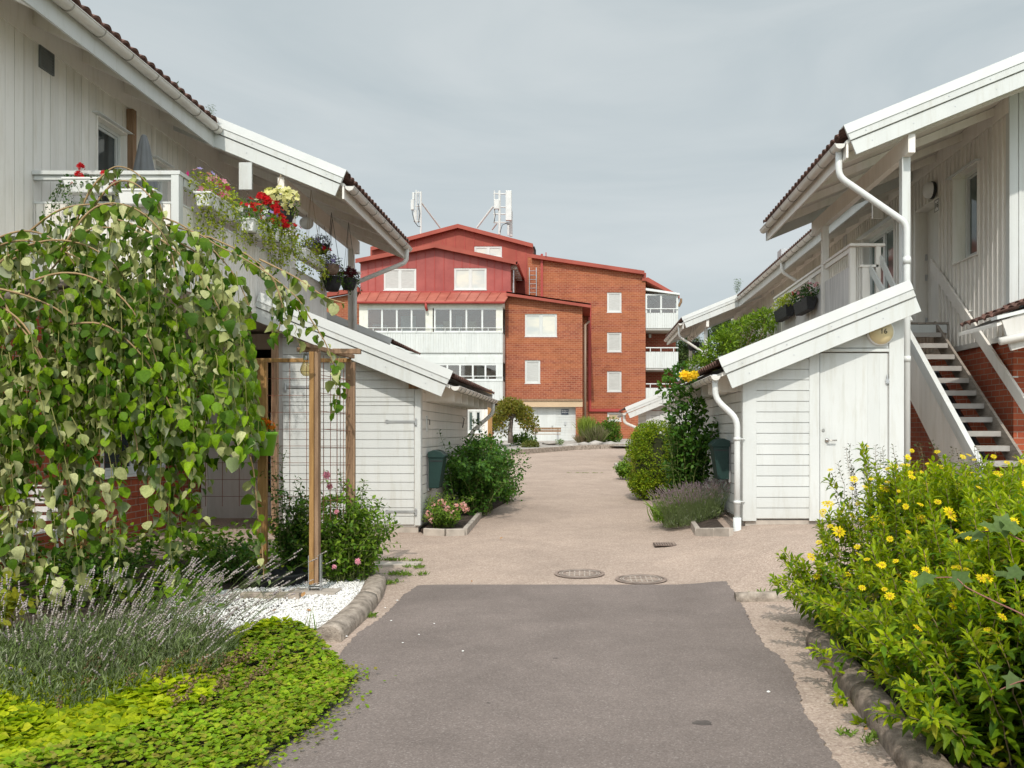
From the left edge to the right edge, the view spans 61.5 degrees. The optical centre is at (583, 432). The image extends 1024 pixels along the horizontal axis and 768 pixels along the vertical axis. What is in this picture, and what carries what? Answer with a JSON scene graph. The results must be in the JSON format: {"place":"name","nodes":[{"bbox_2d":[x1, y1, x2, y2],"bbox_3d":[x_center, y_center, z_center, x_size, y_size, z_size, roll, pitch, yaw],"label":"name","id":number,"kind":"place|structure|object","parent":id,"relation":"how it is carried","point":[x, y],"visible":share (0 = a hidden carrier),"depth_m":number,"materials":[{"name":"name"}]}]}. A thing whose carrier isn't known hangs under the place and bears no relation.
{"place":"outdoors","nodes":[
{"label":"outdoors","id":0,"kind":"place"},
{"bbox_2d":[0,558,373,767],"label":"soil","id":1,"kind":"structure","parent":0,"point":[226,586],"depth_m":7.16,"materials":[{"name":"brown soil"}]},
{"bbox_2d":[0,571,36,632],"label":"garden shrub","id":2,"kind":"object","parent":1,"relation":"on","point":[11,601],"visible":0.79,"depth_m":6.07,"materials":[{"name":"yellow plant"}]},
{"bbox_2d":[2,485,62,573],"bbox_3d":[-5.950,1.036,9.140,0.532,0.930,0.546,0,0,0],"label":"garden chair","id":3,"kind":"object","parent":1,"relation":"on","point":[41,509],"visible":0.19,"depth_m":9.36,"materials":[{"name":"white plastic"}]},
{"bbox_2d":[36,526,157,596],"bbox_3d":[-4.499,1.204,7.975,1.016,0.679,0.763,0,0,-34],"label":"garden shrub","id":4,"kind":"object","parent":1,"relation":"on","point":[91,562],"visible":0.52,"depth_m":7.97,"materials":[{"name":"green plant"}]},
{"bbox_2d":[55,639,283,713],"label":"dry weeds","id":5,"kind":"object","parent":1,"relation":"on","point":[162,673],"visible":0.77,"depth_m":4.85,"materials":[{"name":"plant"}]},
{"bbox_2d":[0,166,349,607],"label":"weeping tree","id":6,"kind":"object","parent":1,"relation":"on","point":[133,378],"visible":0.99,"depth_m":7.08,"materials":[{"name":"green plant"}]},
{"bbox_2d":[81,548,335,668],"bbox_3d":[-2.507,1.203,5.815,1.553,0.686,1.155,0,0,-37],"label":"lavender","id":7,"kind":"object","parent":1,"relation":"on","point":[206,622],"visible":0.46,"depth_m":5.76,"materials":[{"name":"green plant"}]},
{"bbox_2d":[80,342,360,590],"bbox_3d":[-3.746,0.368,8.360,3.096,2.425,0.834,0,0,0],"label":"trellis","id":8,"kind":"object","parent":1,"relation":"on","point":[315,360],"visible":0.61,"depth_m":8.73,"materials":[{"name":"brown wood"}]},
{"bbox_2d":[254,417,277,455],"bbox_3d":[-3.201,0.033,8.623,0.252,0.395,0.257,0,0,0],"label":"flower pot","id":9,"kind":"object","parent":8,"relation":"hanging from","point":[271,437],"visible":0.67,"depth_m":8.56,"materials":[{"name":"green plastic"}]},
{"bbox_2d":[180,537,261,585],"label":"garden shrub","id":10,"kind":"object","parent":1,"relation":"on","point":[230,565],"visible":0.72,"depth_m":8.50,"materials":[{"name":"green plant"}]},
{"bbox_2d":[158,576,364,628],"bbox_3d":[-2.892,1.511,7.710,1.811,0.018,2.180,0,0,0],"label":"gravel base","id":11,"kind":"object","parent":1,"relation":"on","point":[320,606],"depth_m":7.38,"materials":[{"name":"white gravel"}]},
{"bbox_2d":[240,591,301,599],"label":"paving slab","id":12,"kind":"structure","parent":11,"relation":"on","point":[253,594],"depth_m":7.76,"materials":[{"name":"concrete"}]},
{"bbox_2d":[242,566,307,587],"bbox_3d":[-3.049,1.460,8.530,0.660,0.155,0.660,0,0,0],"label":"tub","id":13,"kind":"object","parent":1,"relation":"on","point":[297,573],"visible":0.63,"depth_m":8.40,"materials":[{"name":"black plastic"}]},
{"bbox_2d":[195,518,372,582],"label":"undergrowth","id":14,"kind":"object","parent":1,"relation":"on","point":[251,542],"visible":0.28,"depth_m":9.74,"materials":[{"name":"green plant"}]},
{"bbox_2d":[259,443,330,575],"bbox_3d":[-3.026,0.819,8.976,0.765,1.427,0.692,0,0,0],"label":"rose bush","id":15,"kind":"object","parent":1,"relation":"on","point":[288,537],"visible":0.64,"depth_m":8.89,"materials":[{"name":"green plant"}]},
{"bbox_2d":[294,588,341,595],"bbox_3d":[-2.510,1.514,8.050,0.420,0.070,0.240,0,0,0],"label":"concrete footing","id":16,"kind":"object","parent":1,"relation":"on","point":[325,591],"visible":0.32,"depth_m":8.02,"materials":[{"name":"grey concrete"}]},
{"bbox_2d":[294,468,402,582],"bbox_3d":[-2.352,0.947,8.686,1.129,1.181,0.941,0,0,36],"label":"rose bush","id":17,"kind":"object","parent":1,"relation":"on","point":[341,546],"visible":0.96,"depth_m":8.57,"materials":[{"name":"green plant"}]},
{"bbox_2d":[205,642,350,767],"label":"ground cover soil","id":18,"kind":"structure","parent":0,"point":[241,764],"depth_m":4.59,"materials":[{"name":"brown soil"}]},
{"bbox_2d":[0,563,280,707],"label":"lavender","id":19,"kind":"object","parent":18,"relation":"on","point":[60,641],"visible":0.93,"depth_m":5.08,"materials":[{"name":"green plant"}]},
{"bbox_2d":[0,615,396,767],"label":"ground cover","id":20,"kind":"object","parent":18,"relation":"on","point":[32,731],"visible":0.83,"depth_m":4.50,"materials":[{"name":"green plant"}]},
{"bbox_2d":[373,561,421,566],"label":"paving slab","id":21,"kind":"structure","parent":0,"point":[392,563],"depth_m":9.84,"materials":[{"name":"concrete"}]},
{"bbox_2d":[420,497,506,532],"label":"soil","id":22,"kind":"structure","parent":0,"point":[466,518],"depth_m":13.64,"materials":[{"name":"brown soil"}]},
{"bbox_2d":[422,492,476,527],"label":"rose bush","id":23,"kind":"object","parent":22,"relation":"on","point":[441,515],"visible":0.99,"depth_m":12.73,"materials":[{"name":"green plant"}]},
{"bbox_2d":[439,416,531,515],"bbox_3d":[-1.763,0.594,15.516,1.524,1.826,4.416,0,0,0],"label":"dark shrub","id":24,"kind":"object","parent":22,"relation":"on","point":[477,477],"visible":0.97,"depth_m":14.38,"materials":[{"name":"green plant"}]},
{"bbox_2d":[70,448,955,767],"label":"road","id":25,"kind":"structure","parent":0,"point":[550,520],"depth_m":10.43,"materials":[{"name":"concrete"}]},
{"bbox_2d":[554,569,604,577],"bbox_3d":[-0.040,1.532,9.340,0.550,0.015,0.550,0,0,0],"label":"manhole cover","id":26,"kind":"object","parent":25,"relation":"on","point":[579,573],"visible":1,"depth_m":9.34,"materials":[{"name":"metal"}]},
{"bbox_2d":[612,458,635,478],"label":"garden shrub","id":27,"kind":"object","parent":25,"relation":"on","point":[621,470],"visible":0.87,"depth_m":22.64,"materials":[{"name":"green plant"}]},
{"bbox_2d":[615,574,666,583],"bbox_3d":[0.610,1.538,9.020,0.550,0.013,0.550,0,0,0],"label":"manhole cover","id":28,"kind":"object","parent":25,"relation":"on","point":[640,578],"visible":1,"depth_m":9.02,"materials":[{"name":"metal"}]},
{"bbox_2d":[647,495,689,526],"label":"garden shrub","id":29,"kind":"object","parent":25,"relation":"on","point":[661,516],"visible":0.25,"depth_m":12.87,"materials":[{"name":"green plant"}]},
{"bbox_2d":[714,528,732,536],"bbox_3d":[1.802,1.293,10.990,0.070,0.182,0.331,0,0,-25],"label":"edging stone","id":30,"kind":"object","parent":25,"relation":"on","point":[727,532],"visible":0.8,"depth_m":10.93,"materials":[{"name":"concrete"}]},
{"bbox_2d":[835,725,878,744],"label":"weed","id":31,"kind":"object","parent":25,"relation":"on","point":[870,736],"visible":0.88,"depth_m":4.40,"materials":[{"name":"green plant"}]},
{"bbox_2d":[253,581,841,767],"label":"asphalt","id":32,"kind":"structure","parent":0,"point":[600,675],"depth_m":5.26,"materials":[{"name":"grey asphalt"}]},
{"bbox_2d":[80,0,1023,410],"label":"sky","id":33,"kind":"structure","parent":0,"point":[659,138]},
{"bbox_2d":[494,439,630,454],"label":"ground bank","id":34,"kind":"structure","parent":0,"point":[506,443],"depth_m":45.78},
{"bbox_2d":[492,396,540,442],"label":"tree","id":35,"kind":"object","parent":34,"relation":"on","point":[507,408],"visible":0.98,"depth_m":42.40,"materials":[{"name":"green plant"}]},
{"bbox_2d":[510,432,536,444],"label":"garden shrub","id":36,"kind":"object","parent":34,"relation":"on","point":[521,438],"visible":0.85,"depth_m":44.73,"materials":[{"name":"green plant"}]},
{"bbox_2d":[573,415,597,440],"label":"ornamental grass","id":37,"kind":"object","parent":34,"relation":"on","point":[583,422],"depth_m":49.07,"materials":[{"name":"green plant"}]},
{"bbox_2d":[577,424,613,442],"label":"ornamental grass","id":38,"kind":"object","parent":34,"relation":"on","point":[600,434],"depth_m":48.50,"materials":[{"name":"green plant"}]},
{"bbox_2d":[594,416,622,441],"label":"garden shrub","id":39,"kind":"object","parent":34,"relation":"on","point":[614,435],"visible":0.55,"depth_m":49.69,"materials":[{"name":"green plant"}]},
{"bbox_2d":[663,495,723,527],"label":"soil","id":40,"kind":"structure","parent":0,"point":[713,522],"depth_m":11.89,"materials":[{"name":"brown soil"}]},
{"bbox_2d":[655,361,720,501],"bbox_3d":[1.661,0.092,13.418,1.140,2.507,1.360,0,0,0],"label":"rose bush","id":41,"kind":"object","parent":40,"relation":"on","point":[689,458],"visible":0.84,"depth_m":13.29,"materials":[{"name":"green plant"}]},
{"bbox_2d":[648,478,729,527],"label":"lavender","id":42,"kind":"object","parent":40,"relation":"on","point":[708,505],"visible":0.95,"depth_m":12.34,"materials":[{"name":"green plant"}]},
{"bbox_2d":[685,305,777,371],"bbox_3d":[3.624,-0.893,20.487,2.398,4.196,1.858,0,0,0],"label":"laurel bush","id":43,"kind":"object","parent":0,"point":[731,340],"visible":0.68,"depth_m":20.07,"materials":[{"name":"green plant"}]},
{"bbox_2d":[818,621,1023,767],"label":"soil","id":44,"kind":"structure","parent":0,"point":[961,764],"depth_m":4.08,"materials":[{"name":"brown soil"}]},
{"bbox_2d":[768,441,1023,767],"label":"sunflower bush","id":45,"kind":"object","parent":44,"relation":"on","point":[937,648],"visible":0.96,"depth_m":4.55,"materials":[{"name":"green plant"}]},
{"bbox_2d":[914,513,1023,689],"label":"grape vine","id":46,"kind":"object","parent":45,"relation":"hanging from","point":[1004,525],"visible":1,"depth_m":3.81,"materials":[{"name":"green plant"}]},
{"bbox_2d":[830,439,1005,567],"bbox_3d":[2.864,0.811,7.274,1.596,1.518,0.697,0,0,0],"label":"spirea shrub","id":47,"kind":"object","parent":44,"relation":"on","point":[880,460],"visible":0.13,"depth_m":7.27,"materials":[{"name":"green plant"}]},
{"bbox_3d":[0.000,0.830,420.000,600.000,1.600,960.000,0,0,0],"label":"ground","id":48,"kind":"structure","parent":0,"visible":0},
{"bbox_2d":[0,516,224,615],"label":"undergrowth","id":49,"kind":"object","parent":48,"relation":"on","point":[69,584],"visible":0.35,"depth_m":7.87,"materials":[{"name":"green plant"}]},
{"bbox_2d":[0,0,420,569],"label":"timber house","id":50,"kind":"structure","parent":48,"relation":"on","point":[95,95],"depth_m":11.62,"materials":[{"name":"white paint"}]},
{"bbox_2d":[42,162,124,224],"bbox_3d":[-5.706,-2.724,9.755,0.914,0.746,0.414,0,0,0],"label":"planter box","id":51,"kind":"object","parent":50,"relation":"attached to","point":[75,185],"visible":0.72,"depth_m":9.76,"materials":[{"name":"white plastic"}]},
{"bbox_2d":[98,121,119,201],"bbox_3d":[-6.475,-2.980,11.568,0.070,2.320,0.694,0,0,0],"label":"window","id":52,"kind":"structure","parent":50,"relation":"in","point":[108,139],"depth_m":11.66,"materials":[{"name":"glass"}]},
{"bbox_2d":[100,434,165,478],"bbox_3d":[-6.390,-0.017,12.225,0.140,1.265,1.810,0,0,0],"label":"window","id":53,"kind":"structure","parent":50,"relation":"in","point":[124,441],"depth_m":11.87,"materials":[{"name":"grey glass"}]},
{"bbox_2d":[115,186,162,206],"bbox_3d":[-5.117,-2.722,9.840,0.532,0.231,0.206,0,0,0],"label":"planter box","id":54,"kind":"object","parent":50,"relation":"attached to","point":[125,196],"visible":0.58,"depth_m":9.76,"materials":[{"name":"white plastic"}]},
{"bbox_2d":[129,134,160,201],"bbox_3d":[-5.745,-2.869,11.200,0.518,2.059,0.500,0,0,0],"label":"parasol","id":55,"kind":"object","parent":50,"relation":"on","point":[143,160],"visible":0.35,"depth_m":11.14,"materials":[{"name":"grey fabric"}]},
{"bbox_2d":[184,167,250,264],"bbox_3d":[-4.463,-2.642,10.602,0.598,1.156,1.243,0,0,0],"label":"planter box","id":56,"kind":"object","parent":50,"relation":"attached to","point":[213,203],"visible":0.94,"depth_m":10.45,"materials":[{"name":"white plastic"}]},
{"bbox_2d":[208,399,256,517],"bbox_3d":[-5.865,0.400,14.300,0.830,2.100,0.200,0,0,0],"label":"door","id":57,"kind":"structure","parent":50,"relation":"in","point":[230,508],"depth_m":14.35,"materials":[{"name":"white paint"}]},
{"bbox_2d":[232,194,281,252],"bbox_3d":[-4.529,-2.850,11.895,0.494,0.755,1.064,0,0,0],"label":"planter box","id":58,"kind":"object","parent":50,"relation":"attached to","point":[257,229],"visible":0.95,"depth_m":11.78,"materials":[{"name":"white plastic"}]},
{"bbox_2d":[258,174,299,228],"bbox_3d":[-4.592,-3.524,12.979,0.659,0.796,0.563,0,0,0],"label":"hanging basket","id":59,"kind":"object","parent":50,"relation":"hanging from","point":[289,208],"visible":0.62,"depth_m":12.86,"materials":[{"name":"yellow plant"}]},
{"bbox_2d":[260,207,305,277],"bbox_3d":[-4.470,-2.826,12.843,0.580,0.933,1.167,0,0,0],"label":"planter box","id":60,"kind":"object","parent":50,"relation":"attached to","point":[284,242],"visible":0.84,"depth_m":12.78,"materials":[{"name":"white plastic"}]},
{"bbox_2d":[256,192,289,231],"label":"geranium","id":61,"kind":"object","parent":60,"relation":"in","point":[265,198],"visible":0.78,"depth_m":12.53,"materials":[{"name":"red plant"}]},
{"bbox_2d":[298,191,322,254],"bbox_3d":[-4.570,-3.512,14.387,0.443,1.150,0.340,0,0,0],"label":"hanging basket","id":62,"kind":"object","parent":50,"relation":"hanging from","point":[320,243],"visible":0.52,"depth_m":14.37,"materials":[{"name":"purple wicker"}]},
{"bbox_2d":[294,232,331,290],"bbox_3d":[-4.518,-2.870,14.330,0.512,0.810,1.521,0,0,0],"label":"planter box","id":63,"kind":"object","parent":50,"relation":"attached to","point":[315,261],"visible":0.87,"depth_m":14.16,"materials":[{"name":"white plastic"}]},
{"bbox_2d":[320,225,343,291],"bbox_3d":[-4.470,-3.180,15.278,0.482,1.299,0.406,0,0,0],"label":"hanging basket","id":64,"kind":"object","parent":50,"relation":"hanging from","point":[332,283],"visible":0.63,"depth_m":15.20,"materials":[{"name":"black plastic"}]},
{"bbox_2d":[323,212,342,274],"bbox_3d":[-4.386,-3.296,14.884,0.408,1.077,0.325,0,0,0],"label":"hanging basket","id":65,"kind":"object","parent":50,"relation":"hanging from","point":[333,269],"visible":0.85,"depth_m":14.82,"materials":[{"name":"brown wicker"}]},
{"bbox_2d":[335,222,361,294],"bbox_3d":[-4.345,-3.208,15.786,0.480,1.357,0.463,0,0,0],"label":"hanging basket","id":66,"kind":"object","parent":50,"relation":"hanging from","point":[349,283],"visible":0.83,"depth_m":15.71,"materials":[{"name":"black plastic"}]},
{"bbox_2d":[315,591,377,641],"bbox_3d":[-1.938,1.532,7.109,0.230,0.187,1.384,0,0,-2],"label":"kerb stone","id":67,"kind":"object","parent":48,"relation":"on","point":[350,617],"visible":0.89,"depth_m":6.84,"materials":[{"name":"concrete"}]},
{"bbox_2d":[360,572,386,603],"bbox_3d":[-2.046,1.524,8.306,0.223,0.181,1.005,0,0,-9],"label":"kerb stone","id":68,"kind":"object","parent":48,"relation":"on","point":[375,582],"visible":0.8,"depth_m":8.26,"materials":[{"name":"concrete"}]},
{"bbox_2d":[251,292,497,532],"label":"storage shed","id":69,"kind":"structure","parent":48,"relation":"on","point":[409,406],"depth_m":12.58,"materials":[{"name":"white paint"}]},
{"bbox_2d":[283,383,336,522],"bbox_3d":[-4.017,0.311,12.574,0.786,2.070,0.051,0,0,0],"label":"door","id":70,"kind":"structure","parent":69,"relation":"in","point":[297,430],"depth_m":12.57,"materials":[{"name":"white paint"}]},
{"bbox_2d":[337,402,416,524],"bbox_3d":[-3.027,0.448,12.574,1.177,1.796,0.051,0,0,0],"label":"door","id":71,"kind":"structure","parent":69,"relation":"in","point":[399,421],"depth_m":12.57,"materials":[{"name":"white paint"}]},
{"bbox_2d":[427,449,447,490],"bbox_3d":[-2.245,0.573,13.200,0.277,0.625,0.370,0,0,0],"label":"waste bin","id":72,"kind":"object","parent":69,"relation":"attached to","point":[436,461],"visible":1,"depth_m":13.03,"materials":[{"name":"green plastic"}]},
{"bbox_2d":[423,528,445,535],"bbox_3d":[-2.133,1.451,12.310,0.332,0.152,0.070,0,0,18],"label":"edging stone","id":73,"kind":"object","parent":48,"relation":"on","point":[433,532],"visible":0.8,"depth_m":12.28,"materials":[{"name":"concrete"}]},
{"bbox_2d":[446,528,464,535],"bbox_3d":[-1.838,1.452,12.290,0.260,0.151,0.070,0,0,-13],"label":"edging stone","id":74,"kind":"object","parent":48,"relation":"on","point":[456,532],"visible":0.8,"depth_m":12.26,"materials":[{"name":"concrete"}]},
{"bbox_2d":[468,390,491,451],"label":"timber house","id":75,"kind":"structure","parent":48,"relation":"on","point":[480,414],"depth_m":35.98,"materials":[{"name":"white paint"}]},
{"bbox_2d":[468,410,481,433],"bbox_3d":[-4.573,-0.469,35.980,0.722,1.008,0.140,0,0,0],"label":"window","id":76,"kind":"structure","parent":75,"relation":"in","point":[476,414],"depth_m":35.99,"materials":[{"name":"white paint"}]},
{"bbox_2d":[327,224,681,440],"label":"apartment building","id":77,"kind":"structure","parent":48,"relation":"on","point":[577,339],"depth_m":53.00,"materials":[{"name":"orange brick"}]},
{"bbox_2d":[383,269,416,290],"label":"window","id":78,"kind":"structure","parent":77,"relation":"in","point":[396,279],"depth_m":53.07,"materials":[{"name":"white glass"}]},
{"bbox_2d":[401,316,415,330],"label":"window","id":79,"kind":"structure","parent":77,"relation":"in","point":[405,320],"depth_m":52.95,"materials":[{"name":"grey glass"}]},
{"bbox_2d":[411,190,440,233],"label":"antenna mast","id":80,"kind":"object","parent":77,"relation":"on","point":[414,213],"visible":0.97,"depth_m":59.97,"materials":[{"name":"metal"}]},
{"bbox_2d":[454,268,486,289],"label":"window","id":81,"kind":"structure","parent":77,"relation":"in","point":[464,278],"depth_m":53.07,"materials":[{"name":"white glass"}]},
{"bbox_2d":[474,246,501,256],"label":"window","id":82,"kind":"structure","parent":77,"relation":"in","point":[490,250],"depth_m":58.07,"materials":[{"name":"white glass"}]},
{"bbox_2d":[476,190,512,236],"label":"antenna mast","id":83,"kind":"object","parent":77,"relation":"on","point":[508,207],"visible":1,"depth_m":59.91,"materials":[{"name":"metal"}]},
{"bbox_2d":[524,360,540,383],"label":"window","id":84,"kind":"structure","parent":77,"relation":"in","point":[532,367],"depth_m":52.10,"materials":[{"name":"white glass"}]},
{"bbox_2d":[525,314,556,336],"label":"window","id":85,"kind":"structure","parent":77,"relation":"in","point":[536,325],"depth_m":52.10,"materials":[{"name":"white glass"}]},
{"bbox_2d":[537,409,552,440],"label":"door","id":86,"kind":"structure","parent":77,"relation":"in","point":[545,418],"depth_m":52.44,"materials":[{"name":"white paint"}]},
{"bbox_2d":[607,332,620,351],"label":"window","id":87,"kind":"structure","parent":77,"relation":"in","point":[613,338],"depth_m":57.09,"materials":[{"name":"white glass"}]},
{"bbox_2d":[607,371,620,391],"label":"window","id":88,"kind":"structure","parent":77,"relation":"in","point":[613,377],"depth_m":57.09,"materials":[{"name":"white glass"}]},
{"bbox_2d":[607,292,621,312],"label":"window","id":89,"kind":"structure","parent":77,"relation":"in","point":[613,298],"depth_m":57.09,"materials":[{"name":"white paint"}]},
{"bbox_2d":[623,419,684,498],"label":"clipped hedge","id":90,"kind":"object","parent":48,"relation":"on","point":[648,455],"visible":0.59,"depth_m":17.01,"materials":[{"name":"green plant"}]},
{"bbox_2d":[617,376,700,433],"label":"storage shed","id":91,"kind":"structure","parent":48,"relation":"on","point":[644,413],"depth_m":29.47,"materials":[{"name":"white paint"}]},
{"bbox_2d":[676,336,711,369],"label":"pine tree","id":92,"kind":"object","parent":48,"relation":"on","point":[682,349],"visible":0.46,"depth_m":65.30,"materials":[{"name":"plant"}]},
{"bbox_2d":[696,528,713,535],"bbox_3d":[1.633,1.333,11.330,0.070,0.193,0.420,0,0,-25],"label":"edging stone","id":93,"kind":"object","parent":48,"relation":"on","point":[704,531],"visible":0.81,"depth_m":11.31,"materials":[{"name":"concrete"}]},
{"bbox_2d":[671,280,920,530],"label":"storage shed","id":94,"kind":"structure","parent":48,"relation":"on","point":[795,410],"depth_m":11.28,"materials":[{"name":"white paint"}]},
{"bbox_2d":[708,438,730,481],"bbox_3d":[1.956,0.391,12.300,0.277,0.625,0.370,0,0,0],"label":"litter bin","id":95,"kind":"object","parent":94,"relation":"attached to","point":[720,450],"visible":1,"depth_m":12.13,"materials":[{"name":"green plastic"}]},
{"bbox_2d":[820,353,888,519],"bbox_3d":[3.572,0.050,11.278,0.901,2.201,0.104,0,0,0],"label":"door","id":96,"kind":"structure","parent":94,"relation":"in","point":[853,386],"depth_m":11.29,"materials":[{"name":"white paint"}]},
{"bbox_2d":[867,323,893,345],"bbox_3d":[3.907,-1.326,11.223,0.352,0.352,0.154,0,0,0],"label":"wall lamp","id":97,"kind":"object","parent":94,"relation":"attached to","point":[884,335],"visible":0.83,"depth_m":11.18,"materials":[{"name":"beige glass"}]},
{"bbox_2d":[734,591,867,601],"bbox_3d":[2.007,1.528,7.915,1.201,0.148,0.160,0,0,2],"label":"kerb stone","id":98,"kind":"object","parent":48,"relation":"on","point":[767,596],"visible":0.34,"depth_m":7.86,"materials":[{"name":"concrete"}]},
{"bbox_2d":[806,630,875,700],"bbox_3d":[1.702,1.537,5.660,0.202,0.178,1.283,0,0,3],"label":"kerb stone","id":99,"kind":"object","parent":48,"relation":"on","point":[848,680],"visible":0.52,"depth_m":5.47,"materials":[{"name":"stone"}]},
{"bbox_2d":[664,52,1023,485],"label":"timber house","id":100,"kind":"structure","parent":48,"relation":"on","point":[859,201],"depth_m":14.49,"materials":[{"name":"white paint"}]},
{"bbox_2d":[771,291,795,321],"bbox_3d":[4.422,-2.776,18.836,0.392,0.559,1.522,0,0,0],"label":"planter box","id":101,"kind":"object","parent":100,"relation":"attached to","point":[785,311],"visible":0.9,"depth_m":18.57,"materials":[{"name":"black plastic"}]},
{"bbox_2d":[790,282,819,315],"bbox_3d":[4.423,-2.679,17.067,0.376,0.565,1.435,0,0,0],"label":"planter box","id":102,"kind":"object","parent":100,"relation":"attached to","point":[805,304],"visible":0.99,"depth_m":16.82,"materials":[{"name":"black plastic"}]},
{"bbox_2d":[869,224,892,294],"bbox_3d":[6.735,-3.138,19.086,0.070,2.777,1.953,0,0,0],"label":"window","id":103,"kind":"structure","parent":100,"relation":"in","point":[885,236],"depth_m":19.06,"materials":[{"name":"white paint"}]},
{"bbox_2d":[923,181,936,198],"bbox_3d":[6.459,-4.539,16.024,0.182,0.330,0.330,0,0,0],"label":"wall lamp","id":104,"kind":"object","parent":100,"relation":"attached to","point":[929,190],"visible":1,"depth_m":15.92,"materials":[{"name":"white glass"}]},
{"bbox_2d":[925,209,937,321],"bbox_3d":[6.795,-3.171,16.365,0.090,2.343,1.099,0,0,0],"label":"door","id":105,"kind":"structure","parent":100,"relation":"in","point":[932,218],"depth_m":16.65,"materials":[{"name":"white paint"}]},
{"bbox_2d":[965,168,976,257],"bbox_3d":[6.715,-3.745,14.618,0.070,1.516,0.713,0,0,0],"label":"window","id":106,"kind":"structure","parent":100,"relation":"in","point":[971,178],"depth_m":14.82,"materials":[{"name":"grey glass"}]},
{"bbox_2d":[850,681,952,767],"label":"kerb stone","id":107,"kind":"object","parent":48,"relation":"on","point":[907,750],"visible":0.72,"depth_m":4.20,"materials":[{"name":"concrete"}]},
{"bbox_2d":[910,258,1023,488],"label":"staircase","id":108,"kind":"structure","parent":48,"relation":"on","point":[943,419],"depth_m":13.58,"materials":[{"name":"grey wood"}]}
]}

